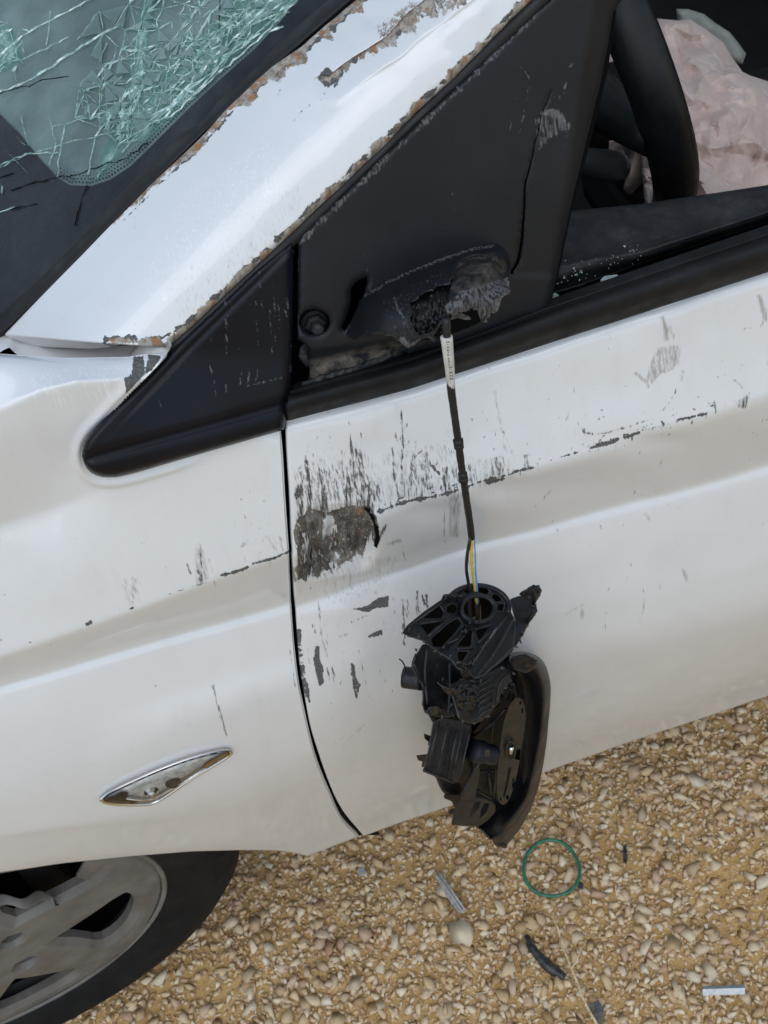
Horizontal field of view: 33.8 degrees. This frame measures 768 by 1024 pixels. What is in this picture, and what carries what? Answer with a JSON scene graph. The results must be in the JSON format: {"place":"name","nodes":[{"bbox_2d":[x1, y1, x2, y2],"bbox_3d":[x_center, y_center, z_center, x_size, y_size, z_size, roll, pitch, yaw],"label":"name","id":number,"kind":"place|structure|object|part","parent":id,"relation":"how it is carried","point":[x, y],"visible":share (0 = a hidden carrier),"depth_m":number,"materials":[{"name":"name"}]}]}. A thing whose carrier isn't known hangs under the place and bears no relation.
{"place":"outdoors","nodes":[
{"label":"outdoors","id":0,"kind":"place"},
{"bbox_2d":[63,696,767,1023],"bbox_3d":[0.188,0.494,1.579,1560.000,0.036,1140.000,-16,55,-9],"label":"ground","id":1,"kind":"structure","parent":0,"point":[668,921],"depth_m":1.58,"materials":[{"name":"beige gravel"}]},
{"bbox_2d":[358,867,364,875],"bbox_3d":[-0.028,0.457,1.608,0.010,0.004,0.012,-16,55,-9],"label":"glass chip","id":2,"kind":"object","parent":1,"relation":"on","point":[361,871],"visible":1,"depth_m":1.61,"materials":[{"name":"clear glass"}]},
{"bbox_2d":[0,0,767,1023],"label":"car","id":3,"kind":"object","parent":1,"relation":"on","point":[252,252],"visible":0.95,"depth_m":0.83,"materials":[{"name":"white paint"}]},
{"bbox_2d":[399,316,550,848],"bbox_3d":[0.074,0.153,0.951,0.090,0.753,0.147,22,58,18],"label":"wing mirror","id":4,"kind":"object","parent":3,"relation":"attached to","point":[487,709],"visible":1,"depth_m":0.85,"materials":[{"name":"plastic"}]},
{"bbox_3d":[0.258,-0.008,1.104,0.731,0.714,0.215,-16,55,-9],"label":"front door","id":5,"kind":"part","parent":3,"relation":"part of","materials":[{"name":"white paint"}]},
{"bbox_2d":[556,245,640,283],"bbox_3d":[0.136,-0.159,0.819,0.072,0.002,0.025,-16,55,-9],"label":"glass grit","id":6,"kind":"object","parent":3,"relation":"on","point":[633,250],"visible":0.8,"depth_m":0.82,"materials":[{"name":"clear glass"}]},
{"bbox_2d":[600,274,617,281],"bbox_3d":[0.145,-0.150,0.814,0.013,0.003,0.005,-16,55,-9],"label":"glass crumb","id":7,"kind":"object","parent":3,"relation":"on","point":[607,277],"visible":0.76,"depth_m":0.81,"materials":[{"name":"clear glass"}]},
{"bbox_2d":[435,873,464,913],"bbox_3d":[0.082,0.476,1.583,0.011,0.005,0.058,-27,57,-15],"label":"plastic shard","id":8,"kind":"object","parent":1,"relation":"on","point":[452,897],"visible":1,"depth_m":1.58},
{"bbox_2d":[524,934,565,979],"bbox_3d":[0.192,0.542,1.535,0.016,0.008,0.068,-36,60,-21],"label":"plastic sliver","id":9,"kind":"object","parent":1,"relation":"on","point":[547,965],"visible":1,"depth_m":1.53,"materials":[{"name":"black plastic"}]},
{"bbox_2d":[522,838,581,897],"bbox_3d":[0.211,0.450,1.598,0.076,0.007,0.077,-16,55,-9],"label":"rubber band","id":10,"kind":"object","parent":1,"relation":"on","point":[535,891],"visible":1,"depth_m":1.59,"materials":[{"name":"green rubber"}]},
{"bbox_2d":[551,914,597,1023],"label":"dry twig","id":11,"kind":"object","parent":1,"relation":"on","point":[578,985],"visible":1,"depth_m":1.51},
{"bbox_2d":[589,1000,603,1023],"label":"broken plastic fragment","id":12,"kind":"object","parent":1,"relation":"on","point":[596,1008],"visible":1,"depth_m":1.49,"materials":[{"name":"plastic"}]},
{"bbox_2d":[623,846,627,863],"bbox_3d":[0.306,0.435,1.606,0.011,0.003,0.023,-16,55,-9],"label":"black splinter","id":13,"kind":"object","parent":1,"relation":"on","point":[625,856],"visible":1,"depth_m":1.60,"materials":[{"name":"black plastic"}]},
{"bbox_2d":[702,984,744,995],"bbox_3d":[0.403,0.567,1.500,0.052,0.002,0.011,-2,54,1],"label":"plastic strip","id":14,"kind":"object","parent":1,"relation":"on","point":[725,990],"visible":1,"depth_m":1.50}
]}

